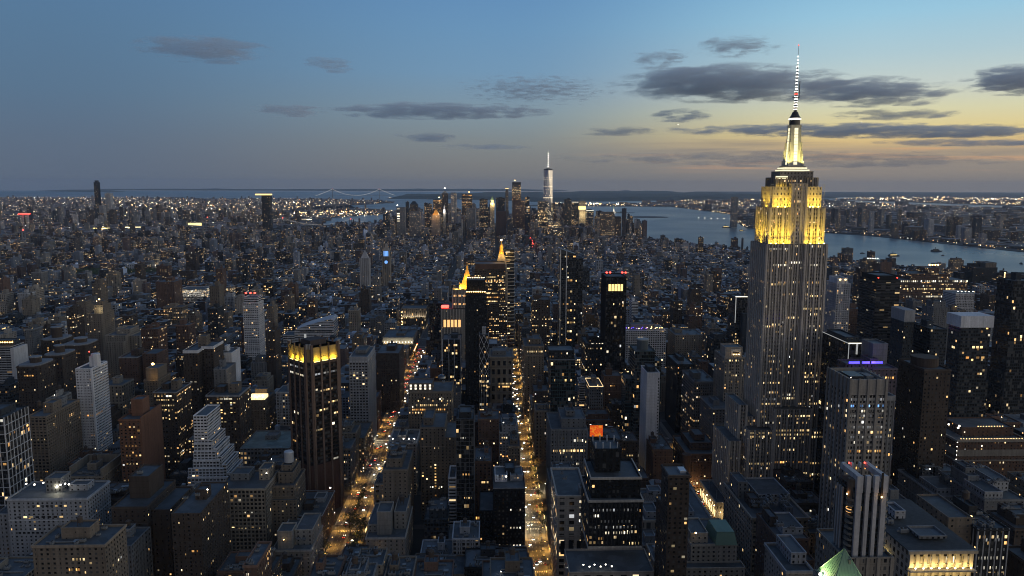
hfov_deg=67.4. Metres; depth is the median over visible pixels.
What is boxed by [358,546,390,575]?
office block
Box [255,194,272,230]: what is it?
residential tower
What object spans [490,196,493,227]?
office tower
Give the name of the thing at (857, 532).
residential tower
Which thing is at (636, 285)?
office block
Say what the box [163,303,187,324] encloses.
apartment block
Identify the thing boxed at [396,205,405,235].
residential tower
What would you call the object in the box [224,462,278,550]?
office block
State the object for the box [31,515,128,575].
apartment block
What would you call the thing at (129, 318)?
apartment block
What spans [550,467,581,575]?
office block
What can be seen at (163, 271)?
apartment block
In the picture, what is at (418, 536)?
street
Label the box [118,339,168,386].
apartment block
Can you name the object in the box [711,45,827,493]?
landmark skyscraper
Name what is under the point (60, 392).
office block
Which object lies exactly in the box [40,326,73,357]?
residential tower
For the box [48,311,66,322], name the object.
apartment block
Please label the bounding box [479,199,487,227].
office tower
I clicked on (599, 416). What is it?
apartment block
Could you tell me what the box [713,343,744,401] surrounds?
office tower
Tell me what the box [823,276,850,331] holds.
office tower
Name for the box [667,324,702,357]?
apartment block
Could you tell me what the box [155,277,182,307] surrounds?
apartment block
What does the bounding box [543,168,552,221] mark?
landmark skyscraper
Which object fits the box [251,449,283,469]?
apartment block
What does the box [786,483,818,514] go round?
apartment block
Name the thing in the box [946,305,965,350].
office tower
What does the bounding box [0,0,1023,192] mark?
sky
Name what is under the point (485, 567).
apartment block
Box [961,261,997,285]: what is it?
office block
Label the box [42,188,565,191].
hills
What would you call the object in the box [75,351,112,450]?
residential tower
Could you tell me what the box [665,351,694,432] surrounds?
office block
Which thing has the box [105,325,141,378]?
apartment block
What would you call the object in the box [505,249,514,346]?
residential tower
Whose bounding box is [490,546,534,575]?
apartment block
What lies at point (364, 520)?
street tree
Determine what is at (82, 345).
residential tower
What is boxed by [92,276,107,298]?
office tower
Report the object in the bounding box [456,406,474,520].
office tower
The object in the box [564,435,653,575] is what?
office tower
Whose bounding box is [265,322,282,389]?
residential tower
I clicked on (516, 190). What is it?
office tower
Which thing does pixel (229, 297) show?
office block
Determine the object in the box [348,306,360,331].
apartment block
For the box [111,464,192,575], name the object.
apartment block
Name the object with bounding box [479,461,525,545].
office block
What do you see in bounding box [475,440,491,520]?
apartment block
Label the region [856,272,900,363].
residential tower
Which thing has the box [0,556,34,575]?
office block
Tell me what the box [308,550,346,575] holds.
apartment block
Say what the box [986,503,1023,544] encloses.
apartment block
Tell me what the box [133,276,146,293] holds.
apartment block
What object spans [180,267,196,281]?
apartment block
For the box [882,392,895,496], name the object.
residential tower
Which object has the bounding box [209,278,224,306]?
residential tower
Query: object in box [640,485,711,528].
office block
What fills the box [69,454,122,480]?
apartment block
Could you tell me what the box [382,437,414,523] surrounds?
apartment block
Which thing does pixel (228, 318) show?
apartment block
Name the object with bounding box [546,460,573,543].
office block
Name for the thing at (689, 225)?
water
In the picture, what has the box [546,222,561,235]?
office block
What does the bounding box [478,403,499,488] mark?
apartment block
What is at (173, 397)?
residential tower
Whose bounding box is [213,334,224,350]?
apartment block
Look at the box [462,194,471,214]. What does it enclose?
office tower
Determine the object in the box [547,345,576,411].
office tower
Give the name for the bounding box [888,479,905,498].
apartment block
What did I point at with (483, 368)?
office tower
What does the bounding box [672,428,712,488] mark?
apartment block
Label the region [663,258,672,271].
office block
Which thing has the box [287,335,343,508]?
office tower
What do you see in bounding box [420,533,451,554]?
office block
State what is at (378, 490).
office block
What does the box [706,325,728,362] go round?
office block
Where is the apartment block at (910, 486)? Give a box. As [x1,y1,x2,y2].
[897,453,954,503]
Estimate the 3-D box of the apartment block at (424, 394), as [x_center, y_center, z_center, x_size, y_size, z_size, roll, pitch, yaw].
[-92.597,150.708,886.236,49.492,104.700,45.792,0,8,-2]
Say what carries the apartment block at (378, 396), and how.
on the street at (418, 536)
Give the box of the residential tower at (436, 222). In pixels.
[432,210,440,234]
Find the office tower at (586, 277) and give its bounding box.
[582,266,589,292]
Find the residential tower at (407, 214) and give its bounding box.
[406,201,408,227]
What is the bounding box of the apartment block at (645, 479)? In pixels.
[635,462,649,487]
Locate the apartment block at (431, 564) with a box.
[414,549,453,575]
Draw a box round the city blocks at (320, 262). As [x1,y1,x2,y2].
[0,202,1023,555]
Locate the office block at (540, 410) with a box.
[534,400,547,461]
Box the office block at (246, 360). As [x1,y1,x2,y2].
[240,352,251,376]
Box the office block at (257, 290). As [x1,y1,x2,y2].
[250,286,262,295]
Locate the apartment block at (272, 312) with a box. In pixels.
[267,301,277,328]
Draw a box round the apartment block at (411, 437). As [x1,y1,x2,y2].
[387,426,420,494]
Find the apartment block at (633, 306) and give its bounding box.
[629,298,637,321]
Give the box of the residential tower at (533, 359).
[522,332,543,419]
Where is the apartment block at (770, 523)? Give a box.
[754,507,814,575]
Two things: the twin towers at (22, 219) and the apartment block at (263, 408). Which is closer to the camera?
the apartment block at (263, 408)
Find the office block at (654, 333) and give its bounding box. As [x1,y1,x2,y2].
[625,322,666,367]
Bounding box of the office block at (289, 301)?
[284,289,294,312]
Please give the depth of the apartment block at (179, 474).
728.24 m
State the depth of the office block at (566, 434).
738.73 m
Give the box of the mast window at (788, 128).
[785,128,789,164]
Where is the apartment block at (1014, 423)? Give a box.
[985,410,1020,427]
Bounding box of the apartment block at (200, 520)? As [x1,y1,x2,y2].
[171,481,230,575]
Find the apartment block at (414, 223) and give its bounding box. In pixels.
[409,211,420,235]
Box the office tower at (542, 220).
[537,201,547,227]
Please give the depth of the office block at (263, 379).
1076.31 m
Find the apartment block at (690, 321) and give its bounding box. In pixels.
[684,313,697,328]
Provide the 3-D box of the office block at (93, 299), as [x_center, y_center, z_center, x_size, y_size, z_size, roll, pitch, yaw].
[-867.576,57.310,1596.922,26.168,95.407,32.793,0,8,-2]
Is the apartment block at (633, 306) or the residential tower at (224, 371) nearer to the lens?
the residential tower at (224, 371)
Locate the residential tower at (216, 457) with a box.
[187,404,242,485]
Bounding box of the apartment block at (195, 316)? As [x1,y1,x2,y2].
[187,308,202,337]
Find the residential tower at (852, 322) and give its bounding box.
[848,303,857,334]
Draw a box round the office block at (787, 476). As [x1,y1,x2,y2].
[773,461,813,489]
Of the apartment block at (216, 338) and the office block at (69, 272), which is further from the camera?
the office block at (69, 272)
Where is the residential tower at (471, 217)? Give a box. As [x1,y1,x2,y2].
[467,208,475,228]
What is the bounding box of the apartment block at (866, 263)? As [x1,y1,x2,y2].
[859,257,878,271]
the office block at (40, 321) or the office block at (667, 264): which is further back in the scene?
the office block at (667, 264)
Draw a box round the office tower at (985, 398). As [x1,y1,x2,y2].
[983,380,987,416]
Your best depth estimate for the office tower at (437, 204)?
5309.65 m
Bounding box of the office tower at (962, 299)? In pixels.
[942,290,974,311]
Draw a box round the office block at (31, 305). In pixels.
[22,292,40,315]
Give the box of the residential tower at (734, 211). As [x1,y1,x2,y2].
[730,196,737,226]
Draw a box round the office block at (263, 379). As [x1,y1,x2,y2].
[252,372,273,390]
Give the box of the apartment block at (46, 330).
[43,321,56,337]
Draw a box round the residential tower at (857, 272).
[852,266,864,305]
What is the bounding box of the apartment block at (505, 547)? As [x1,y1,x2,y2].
[492,540,511,552]
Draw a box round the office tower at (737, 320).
[727,294,747,351]
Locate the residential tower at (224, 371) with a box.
[213,354,235,386]
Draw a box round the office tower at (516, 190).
[512,180,520,199]
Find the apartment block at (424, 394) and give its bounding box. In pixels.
[408,374,453,466]
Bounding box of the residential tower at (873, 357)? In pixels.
[836,339,897,467]
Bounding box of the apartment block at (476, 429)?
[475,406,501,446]
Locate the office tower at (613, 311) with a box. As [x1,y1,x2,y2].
[600,272,626,373]
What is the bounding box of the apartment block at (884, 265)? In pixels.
[872,259,891,273]
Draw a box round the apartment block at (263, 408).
[251,386,275,433]
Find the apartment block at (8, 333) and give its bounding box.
[0,328,16,337]
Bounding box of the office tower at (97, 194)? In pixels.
[94,180,100,204]
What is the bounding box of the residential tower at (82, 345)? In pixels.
[64,336,99,366]
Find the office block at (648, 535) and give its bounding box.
[642,529,654,550]
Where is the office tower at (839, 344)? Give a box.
[814,329,861,494]
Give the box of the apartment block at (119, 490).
[110,481,128,505]
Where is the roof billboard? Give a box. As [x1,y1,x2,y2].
[589,425,602,436]
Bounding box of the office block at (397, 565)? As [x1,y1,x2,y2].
[384,551,416,575]
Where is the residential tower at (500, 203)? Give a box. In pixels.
[496,197,504,210]
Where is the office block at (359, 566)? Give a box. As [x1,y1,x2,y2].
[341,547,377,575]
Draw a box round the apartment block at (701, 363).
[693,357,709,373]
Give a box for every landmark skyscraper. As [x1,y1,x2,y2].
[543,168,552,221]
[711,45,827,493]
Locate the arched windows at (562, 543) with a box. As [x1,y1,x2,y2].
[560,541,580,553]
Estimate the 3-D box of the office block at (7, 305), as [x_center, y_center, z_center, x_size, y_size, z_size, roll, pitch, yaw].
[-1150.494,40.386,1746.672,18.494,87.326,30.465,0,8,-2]
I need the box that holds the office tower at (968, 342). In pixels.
[945,312,993,416]
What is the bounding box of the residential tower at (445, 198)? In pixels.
[442,188,447,222]
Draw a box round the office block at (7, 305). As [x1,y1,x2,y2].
[0,286,14,314]
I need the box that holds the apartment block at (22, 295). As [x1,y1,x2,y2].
[17,287,35,313]
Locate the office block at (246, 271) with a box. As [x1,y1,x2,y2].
[242,262,250,282]
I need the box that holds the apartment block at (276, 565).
[242,546,282,575]
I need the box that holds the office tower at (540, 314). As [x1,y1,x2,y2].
[531,290,549,352]
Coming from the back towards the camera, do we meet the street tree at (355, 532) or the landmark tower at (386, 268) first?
the landmark tower at (386, 268)
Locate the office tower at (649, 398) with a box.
[638,363,659,470]
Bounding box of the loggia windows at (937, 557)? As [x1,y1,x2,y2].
[913,556,968,562]
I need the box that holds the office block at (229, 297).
[224,292,236,308]
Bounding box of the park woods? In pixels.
[63,267,175,273]
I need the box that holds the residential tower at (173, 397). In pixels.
[152,378,193,479]
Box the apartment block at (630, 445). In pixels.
[616,425,638,462]
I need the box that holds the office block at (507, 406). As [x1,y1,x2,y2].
[501,397,515,413]
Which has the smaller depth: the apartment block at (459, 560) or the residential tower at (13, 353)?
the apartment block at (459, 560)
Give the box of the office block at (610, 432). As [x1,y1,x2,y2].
[587,423,622,458]
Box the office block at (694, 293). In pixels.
[687,284,701,305]
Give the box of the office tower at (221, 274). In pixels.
[216,264,226,295]
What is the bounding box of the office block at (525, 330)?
[520,326,533,370]
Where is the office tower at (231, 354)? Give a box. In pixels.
[223,344,241,383]
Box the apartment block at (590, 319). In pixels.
[583,310,597,326]
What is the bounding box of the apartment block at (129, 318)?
[119,312,137,324]
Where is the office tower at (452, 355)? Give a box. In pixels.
[442,332,461,387]
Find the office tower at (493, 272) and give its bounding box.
[474,261,506,340]
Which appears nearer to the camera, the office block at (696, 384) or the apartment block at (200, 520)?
the apartment block at (200, 520)
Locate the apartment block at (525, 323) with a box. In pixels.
[518,318,530,364]
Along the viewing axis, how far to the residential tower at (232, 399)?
829.13 m
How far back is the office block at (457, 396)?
967.01 m
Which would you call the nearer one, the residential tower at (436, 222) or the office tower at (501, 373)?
the office tower at (501, 373)
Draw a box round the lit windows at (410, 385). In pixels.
[410,385,430,389]
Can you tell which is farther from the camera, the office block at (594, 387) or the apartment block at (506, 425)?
the office block at (594, 387)
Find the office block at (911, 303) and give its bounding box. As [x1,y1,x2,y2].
[905,295,921,311]
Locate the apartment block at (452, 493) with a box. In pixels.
[448,465,456,524]
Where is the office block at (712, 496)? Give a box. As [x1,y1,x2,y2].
[699,479,723,518]
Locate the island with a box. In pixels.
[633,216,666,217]
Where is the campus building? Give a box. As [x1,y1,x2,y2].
[283,314,337,343]
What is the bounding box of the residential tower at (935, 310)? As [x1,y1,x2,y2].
[921,297,949,359]
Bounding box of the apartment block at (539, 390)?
[532,374,547,449]
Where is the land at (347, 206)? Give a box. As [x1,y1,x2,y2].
[39,197,379,237]
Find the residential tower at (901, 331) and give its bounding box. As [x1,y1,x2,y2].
[888,306,915,401]
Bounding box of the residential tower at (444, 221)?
[443,205,445,233]
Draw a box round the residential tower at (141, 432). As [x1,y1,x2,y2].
[118,395,165,480]
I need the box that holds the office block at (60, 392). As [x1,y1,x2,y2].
[46,384,71,400]
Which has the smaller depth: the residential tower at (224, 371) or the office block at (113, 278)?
the residential tower at (224, 371)
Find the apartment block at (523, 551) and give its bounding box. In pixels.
[504,546,528,556]
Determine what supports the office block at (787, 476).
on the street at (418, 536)
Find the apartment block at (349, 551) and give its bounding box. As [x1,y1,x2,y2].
[342,544,368,562]
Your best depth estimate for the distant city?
6611.36 m
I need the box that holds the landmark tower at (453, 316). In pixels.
[441,265,469,359]
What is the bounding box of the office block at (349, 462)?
[342,436,356,490]
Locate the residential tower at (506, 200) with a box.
[505,188,507,217]
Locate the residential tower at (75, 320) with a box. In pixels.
[66,304,84,336]
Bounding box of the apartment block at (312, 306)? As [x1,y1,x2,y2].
[307,297,317,319]
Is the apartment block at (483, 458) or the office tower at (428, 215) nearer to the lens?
the apartment block at (483, 458)
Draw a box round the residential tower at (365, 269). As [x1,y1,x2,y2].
[359,250,370,286]
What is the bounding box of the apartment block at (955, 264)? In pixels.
[948,257,963,271]
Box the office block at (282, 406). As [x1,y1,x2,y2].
[276,383,289,425]
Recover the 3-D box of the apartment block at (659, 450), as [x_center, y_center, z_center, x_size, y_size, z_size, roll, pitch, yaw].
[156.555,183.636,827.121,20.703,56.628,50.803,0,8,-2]
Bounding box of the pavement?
[324,259,672,575]
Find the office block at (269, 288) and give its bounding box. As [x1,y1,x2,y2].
[261,281,276,296]
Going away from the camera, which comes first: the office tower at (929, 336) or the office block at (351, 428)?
the office block at (351, 428)
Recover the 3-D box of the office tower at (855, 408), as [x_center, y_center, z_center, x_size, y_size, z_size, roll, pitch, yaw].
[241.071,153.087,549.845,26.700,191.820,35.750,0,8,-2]
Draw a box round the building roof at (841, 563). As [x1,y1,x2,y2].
[813,548,861,575]
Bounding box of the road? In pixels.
[327,259,712,575]
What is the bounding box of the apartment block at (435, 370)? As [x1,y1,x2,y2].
[430,358,441,380]
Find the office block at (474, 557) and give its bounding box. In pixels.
[464,540,502,575]
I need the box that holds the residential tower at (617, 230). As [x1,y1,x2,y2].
[614,216,620,235]
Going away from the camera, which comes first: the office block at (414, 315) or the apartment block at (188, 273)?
the office block at (414, 315)
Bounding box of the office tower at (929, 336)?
[912,319,946,365]
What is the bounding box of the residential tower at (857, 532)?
[814,461,893,575]
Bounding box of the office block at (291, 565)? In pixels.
[282,551,302,575]
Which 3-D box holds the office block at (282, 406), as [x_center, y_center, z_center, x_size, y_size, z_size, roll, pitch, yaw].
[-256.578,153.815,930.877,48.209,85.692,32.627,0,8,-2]
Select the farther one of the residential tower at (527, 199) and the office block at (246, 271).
the residential tower at (527, 199)
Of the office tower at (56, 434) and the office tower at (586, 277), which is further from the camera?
the office tower at (586, 277)
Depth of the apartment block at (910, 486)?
673.18 m
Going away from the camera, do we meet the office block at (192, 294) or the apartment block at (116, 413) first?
the apartment block at (116, 413)
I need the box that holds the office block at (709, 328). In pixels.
[704,318,720,351]
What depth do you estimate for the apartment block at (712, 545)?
512.64 m
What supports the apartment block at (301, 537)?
on the street at (418, 536)
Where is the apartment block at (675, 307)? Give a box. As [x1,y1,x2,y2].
[669,296,682,326]
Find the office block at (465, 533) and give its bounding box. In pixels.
[452,517,479,554]
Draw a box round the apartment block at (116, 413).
[110,404,121,429]
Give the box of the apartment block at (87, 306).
[76,299,93,332]
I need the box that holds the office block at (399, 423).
[393,419,408,428]
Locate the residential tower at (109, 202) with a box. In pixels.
[104,193,113,210]
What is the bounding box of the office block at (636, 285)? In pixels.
[631,273,640,297]
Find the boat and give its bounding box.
[888,253,899,256]
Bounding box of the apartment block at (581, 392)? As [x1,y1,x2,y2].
[577,372,592,409]
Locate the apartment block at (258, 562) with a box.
[242,541,271,575]
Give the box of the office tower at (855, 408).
[817,366,888,527]
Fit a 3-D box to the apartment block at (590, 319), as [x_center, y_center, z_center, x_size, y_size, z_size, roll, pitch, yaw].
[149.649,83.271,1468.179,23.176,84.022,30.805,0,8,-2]
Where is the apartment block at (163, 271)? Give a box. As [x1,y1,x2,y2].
[156,262,171,279]
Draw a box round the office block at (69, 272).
[64,265,75,281]
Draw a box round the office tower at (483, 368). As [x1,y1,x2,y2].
[479,326,488,409]
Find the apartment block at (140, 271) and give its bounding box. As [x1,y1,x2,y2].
[134,261,145,278]
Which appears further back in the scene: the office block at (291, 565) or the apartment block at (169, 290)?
the apartment block at (169, 290)
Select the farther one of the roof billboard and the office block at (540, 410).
the office block at (540, 410)
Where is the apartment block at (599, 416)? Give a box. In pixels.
[583,408,610,426]
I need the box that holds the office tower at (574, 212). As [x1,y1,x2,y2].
[571,201,577,225]
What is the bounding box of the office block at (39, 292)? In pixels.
[27,282,44,306]
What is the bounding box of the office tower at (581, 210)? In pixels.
[578,201,585,225]
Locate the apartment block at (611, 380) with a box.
[601,363,621,408]
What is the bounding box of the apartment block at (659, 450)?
[646,431,672,479]
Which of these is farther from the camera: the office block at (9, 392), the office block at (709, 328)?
the office block at (709, 328)
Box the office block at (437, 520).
[424,497,449,538]
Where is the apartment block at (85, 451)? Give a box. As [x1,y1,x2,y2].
[68,445,112,465]
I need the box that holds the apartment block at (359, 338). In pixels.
[352,332,366,351]
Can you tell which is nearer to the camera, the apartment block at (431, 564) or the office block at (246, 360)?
the apartment block at (431, 564)
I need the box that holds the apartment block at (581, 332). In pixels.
[577,324,589,347]
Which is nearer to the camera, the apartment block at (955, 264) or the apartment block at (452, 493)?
the apartment block at (452, 493)
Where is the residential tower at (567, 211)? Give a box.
[563,198,570,225]
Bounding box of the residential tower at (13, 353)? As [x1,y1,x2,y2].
[0,338,28,384]
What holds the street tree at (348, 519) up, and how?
on the road
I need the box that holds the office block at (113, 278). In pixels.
[106,267,121,294]
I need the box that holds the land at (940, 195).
[529,191,1023,251]
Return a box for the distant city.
[0,195,1023,249]
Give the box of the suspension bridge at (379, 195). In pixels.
[316,189,394,198]
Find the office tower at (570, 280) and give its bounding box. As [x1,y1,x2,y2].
[558,248,582,346]
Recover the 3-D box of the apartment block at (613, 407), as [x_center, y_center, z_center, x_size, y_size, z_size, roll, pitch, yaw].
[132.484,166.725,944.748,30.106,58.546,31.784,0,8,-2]
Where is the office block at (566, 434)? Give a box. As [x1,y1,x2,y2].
[546,401,587,498]
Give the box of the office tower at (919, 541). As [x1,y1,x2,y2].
[883,499,978,575]
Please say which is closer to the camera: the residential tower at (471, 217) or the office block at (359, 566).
the office block at (359, 566)
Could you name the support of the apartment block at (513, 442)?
on the street at (418, 536)
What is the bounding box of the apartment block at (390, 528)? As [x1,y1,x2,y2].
[365,494,412,554]
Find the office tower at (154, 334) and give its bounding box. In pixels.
[141,319,168,355]
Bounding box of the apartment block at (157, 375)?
[143,363,170,404]
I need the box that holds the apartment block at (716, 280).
[711,270,720,292]
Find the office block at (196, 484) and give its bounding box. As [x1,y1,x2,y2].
[181,482,200,489]
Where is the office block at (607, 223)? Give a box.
[597,212,614,235]
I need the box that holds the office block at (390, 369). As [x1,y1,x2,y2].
[376,340,404,411]
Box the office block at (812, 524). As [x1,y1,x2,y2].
[805,509,817,558]
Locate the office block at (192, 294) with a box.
[182,286,209,302]
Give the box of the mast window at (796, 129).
[793,128,797,164]
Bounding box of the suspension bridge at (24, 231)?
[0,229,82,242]
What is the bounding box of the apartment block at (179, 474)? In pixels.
[169,454,193,485]
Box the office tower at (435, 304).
[429,298,444,355]
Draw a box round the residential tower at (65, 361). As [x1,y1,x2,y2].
[43,344,76,398]
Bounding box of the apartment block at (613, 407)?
[606,398,620,428]
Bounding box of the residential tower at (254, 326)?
[243,292,265,360]
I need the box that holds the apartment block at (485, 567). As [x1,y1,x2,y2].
[482,548,504,575]
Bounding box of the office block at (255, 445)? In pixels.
[240,430,290,465]
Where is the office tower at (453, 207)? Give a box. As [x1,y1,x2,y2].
[451,193,456,222]
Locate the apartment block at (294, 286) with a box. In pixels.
[287,281,298,308]
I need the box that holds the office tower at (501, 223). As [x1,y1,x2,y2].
[496,211,505,236]
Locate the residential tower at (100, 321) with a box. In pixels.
[86,299,115,359]
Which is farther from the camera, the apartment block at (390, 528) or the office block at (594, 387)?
the office block at (594, 387)
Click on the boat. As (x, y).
(892, 254)
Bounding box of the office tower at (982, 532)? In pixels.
[916,489,1010,575]
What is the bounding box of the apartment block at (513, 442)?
[507,430,520,465]
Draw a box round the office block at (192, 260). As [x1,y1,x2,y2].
[185,252,199,270]
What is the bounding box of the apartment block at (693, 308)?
[686,300,702,328]
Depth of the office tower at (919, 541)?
409.19 m
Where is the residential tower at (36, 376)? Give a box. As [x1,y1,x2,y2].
[16,355,56,414]
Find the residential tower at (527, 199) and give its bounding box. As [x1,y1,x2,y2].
[525,196,529,234]
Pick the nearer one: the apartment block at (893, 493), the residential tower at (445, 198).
the apartment block at (893, 493)
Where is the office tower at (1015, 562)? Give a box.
[1006,537,1023,575]
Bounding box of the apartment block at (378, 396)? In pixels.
[376,390,380,430]
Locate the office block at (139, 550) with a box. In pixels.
[125,519,153,575]
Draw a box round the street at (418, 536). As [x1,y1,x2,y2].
[78,223,680,570]
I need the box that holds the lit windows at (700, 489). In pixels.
[700,489,714,515]
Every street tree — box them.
[322,539,331,551]
[340,510,357,527]
[343,517,356,528]
[349,530,362,543]
[350,517,362,530]
[351,512,362,523]
[355,520,366,529]
[360,517,367,528]
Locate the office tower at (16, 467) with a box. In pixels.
[0,403,34,509]
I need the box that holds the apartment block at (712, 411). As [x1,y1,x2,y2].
[699,396,724,440]
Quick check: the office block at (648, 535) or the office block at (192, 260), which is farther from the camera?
the office block at (192, 260)
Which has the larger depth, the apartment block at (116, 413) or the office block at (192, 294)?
the office block at (192, 294)
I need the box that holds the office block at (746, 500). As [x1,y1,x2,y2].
[723,472,809,575]
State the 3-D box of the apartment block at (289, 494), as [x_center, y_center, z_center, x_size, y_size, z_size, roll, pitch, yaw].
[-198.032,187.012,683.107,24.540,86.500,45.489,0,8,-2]
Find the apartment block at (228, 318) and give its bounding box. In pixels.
[223,304,232,327]
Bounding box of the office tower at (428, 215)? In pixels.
[425,203,431,227]
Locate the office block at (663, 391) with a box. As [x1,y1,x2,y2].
[660,371,665,411]
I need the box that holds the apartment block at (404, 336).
[383,329,417,357]
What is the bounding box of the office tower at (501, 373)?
[490,347,513,409]
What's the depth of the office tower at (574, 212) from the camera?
5396.01 m
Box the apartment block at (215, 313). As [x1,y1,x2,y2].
[207,300,224,340]
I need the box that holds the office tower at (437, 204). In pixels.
[433,197,441,219]
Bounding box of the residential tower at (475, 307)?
[465,276,486,413]
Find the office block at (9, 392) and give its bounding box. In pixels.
[0,376,19,405]
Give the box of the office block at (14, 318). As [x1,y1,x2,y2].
[5,312,24,324]
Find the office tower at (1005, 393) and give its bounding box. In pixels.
[986,272,1023,413]
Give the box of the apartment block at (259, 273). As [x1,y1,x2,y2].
[254,266,265,280]
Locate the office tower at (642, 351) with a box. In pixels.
[620,337,660,457]
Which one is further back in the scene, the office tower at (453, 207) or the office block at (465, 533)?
the office tower at (453, 207)
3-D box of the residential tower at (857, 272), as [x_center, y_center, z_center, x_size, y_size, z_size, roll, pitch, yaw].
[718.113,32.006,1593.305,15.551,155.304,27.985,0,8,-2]
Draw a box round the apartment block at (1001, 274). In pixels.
[992,268,1010,281]
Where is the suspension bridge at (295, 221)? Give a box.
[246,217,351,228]
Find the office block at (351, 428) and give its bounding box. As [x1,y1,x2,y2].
[342,418,360,476]
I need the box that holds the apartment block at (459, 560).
[400,548,464,575]
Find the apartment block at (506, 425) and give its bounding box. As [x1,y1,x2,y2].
[499,417,517,465]
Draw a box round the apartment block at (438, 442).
[420,409,455,519]
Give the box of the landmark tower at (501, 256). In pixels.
[497,239,507,346]
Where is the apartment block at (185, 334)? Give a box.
[175,319,195,353]
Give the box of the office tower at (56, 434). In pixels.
[29,397,82,480]
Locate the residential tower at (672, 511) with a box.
[654,464,690,575]
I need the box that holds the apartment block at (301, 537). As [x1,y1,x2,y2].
[274,513,323,575]
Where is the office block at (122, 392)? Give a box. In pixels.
[108,375,134,416]
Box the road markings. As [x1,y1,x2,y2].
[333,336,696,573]
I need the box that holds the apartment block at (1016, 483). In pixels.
[1007,471,1023,497]
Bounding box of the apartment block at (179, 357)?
[175,349,184,379]
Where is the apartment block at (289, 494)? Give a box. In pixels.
[271,450,305,545]
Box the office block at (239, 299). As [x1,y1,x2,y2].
[235,291,244,314]
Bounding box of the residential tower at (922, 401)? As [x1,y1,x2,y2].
[890,353,951,487]
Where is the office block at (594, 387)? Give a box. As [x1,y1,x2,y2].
[585,374,603,408]
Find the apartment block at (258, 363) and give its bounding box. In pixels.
[251,354,266,379]
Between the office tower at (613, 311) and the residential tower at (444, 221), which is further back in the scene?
the residential tower at (444, 221)
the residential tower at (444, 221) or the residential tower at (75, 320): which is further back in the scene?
the residential tower at (444, 221)
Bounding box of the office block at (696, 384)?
[680,369,712,433]
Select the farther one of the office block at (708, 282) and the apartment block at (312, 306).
the office block at (708, 282)
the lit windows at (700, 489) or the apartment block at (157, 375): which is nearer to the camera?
the lit windows at (700, 489)
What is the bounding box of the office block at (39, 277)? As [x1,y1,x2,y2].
[31,267,48,290]
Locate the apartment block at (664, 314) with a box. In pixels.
[659,309,669,328]
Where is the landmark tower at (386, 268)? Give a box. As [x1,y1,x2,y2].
[382,243,390,285]
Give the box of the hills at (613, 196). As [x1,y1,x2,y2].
[388,190,837,201]
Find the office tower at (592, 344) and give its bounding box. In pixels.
[581,331,603,380]
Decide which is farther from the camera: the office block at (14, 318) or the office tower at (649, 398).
the office block at (14, 318)
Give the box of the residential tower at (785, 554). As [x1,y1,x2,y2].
[764,534,812,575]
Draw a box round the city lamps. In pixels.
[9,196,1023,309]
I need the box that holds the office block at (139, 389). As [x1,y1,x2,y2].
[135,382,143,395]
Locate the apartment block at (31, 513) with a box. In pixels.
[0,471,111,556]
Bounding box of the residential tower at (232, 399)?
[205,381,252,458]
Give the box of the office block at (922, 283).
[897,264,967,303]
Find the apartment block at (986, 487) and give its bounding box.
[939,460,1023,512]
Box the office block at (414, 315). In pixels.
[401,305,427,328]
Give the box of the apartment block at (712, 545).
[686,517,744,575]
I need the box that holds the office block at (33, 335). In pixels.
[24,321,43,359]
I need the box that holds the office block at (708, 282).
[703,269,712,292]
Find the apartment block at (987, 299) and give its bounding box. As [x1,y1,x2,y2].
[979,290,995,310]
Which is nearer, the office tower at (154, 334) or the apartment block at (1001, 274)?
the office tower at (154, 334)
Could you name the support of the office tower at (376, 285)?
on the street at (418, 536)
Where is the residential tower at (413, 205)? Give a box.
[410,201,417,210]
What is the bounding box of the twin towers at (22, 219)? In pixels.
[18,213,29,228]
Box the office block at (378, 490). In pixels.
[374,472,382,504]
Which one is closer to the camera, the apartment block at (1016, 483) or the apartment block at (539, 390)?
the apartment block at (1016, 483)
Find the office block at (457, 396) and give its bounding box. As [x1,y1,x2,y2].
[451,380,461,407]
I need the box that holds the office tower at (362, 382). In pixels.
[349,345,376,471]
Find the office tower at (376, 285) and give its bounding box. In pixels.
[372,269,381,303]
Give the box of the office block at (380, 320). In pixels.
[375,314,385,344]
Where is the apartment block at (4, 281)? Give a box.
[0,276,10,291]
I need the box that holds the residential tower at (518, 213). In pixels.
[512,200,524,228]
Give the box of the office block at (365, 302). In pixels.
[359,285,371,314]
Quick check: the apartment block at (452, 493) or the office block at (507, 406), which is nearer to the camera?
the apartment block at (452, 493)
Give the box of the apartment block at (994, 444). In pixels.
[944,417,1023,477]
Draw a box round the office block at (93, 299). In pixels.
[88,293,101,304]
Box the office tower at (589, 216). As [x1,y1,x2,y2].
[585,209,593,225]
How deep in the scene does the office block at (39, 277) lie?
2083.14 m
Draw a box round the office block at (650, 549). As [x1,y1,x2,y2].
[646,543,654,568]
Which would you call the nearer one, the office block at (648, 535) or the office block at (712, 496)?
the office block at (648, 535)
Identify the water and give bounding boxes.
[0,191,1023,272]
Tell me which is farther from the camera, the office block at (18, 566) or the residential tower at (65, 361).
the residential tower at (65, 361)
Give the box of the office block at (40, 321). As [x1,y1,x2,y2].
[28,317,50,327]
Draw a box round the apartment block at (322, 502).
[299,487,334,543]
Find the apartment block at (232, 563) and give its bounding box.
[216,550,251,575]
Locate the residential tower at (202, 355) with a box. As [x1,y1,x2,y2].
[183,334,223,425]
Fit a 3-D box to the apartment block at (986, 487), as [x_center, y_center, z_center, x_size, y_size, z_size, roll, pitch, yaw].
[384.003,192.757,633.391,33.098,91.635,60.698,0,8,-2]
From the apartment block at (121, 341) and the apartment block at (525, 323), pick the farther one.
the apartment block at (525, 323)
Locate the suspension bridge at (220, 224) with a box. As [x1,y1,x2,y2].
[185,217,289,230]

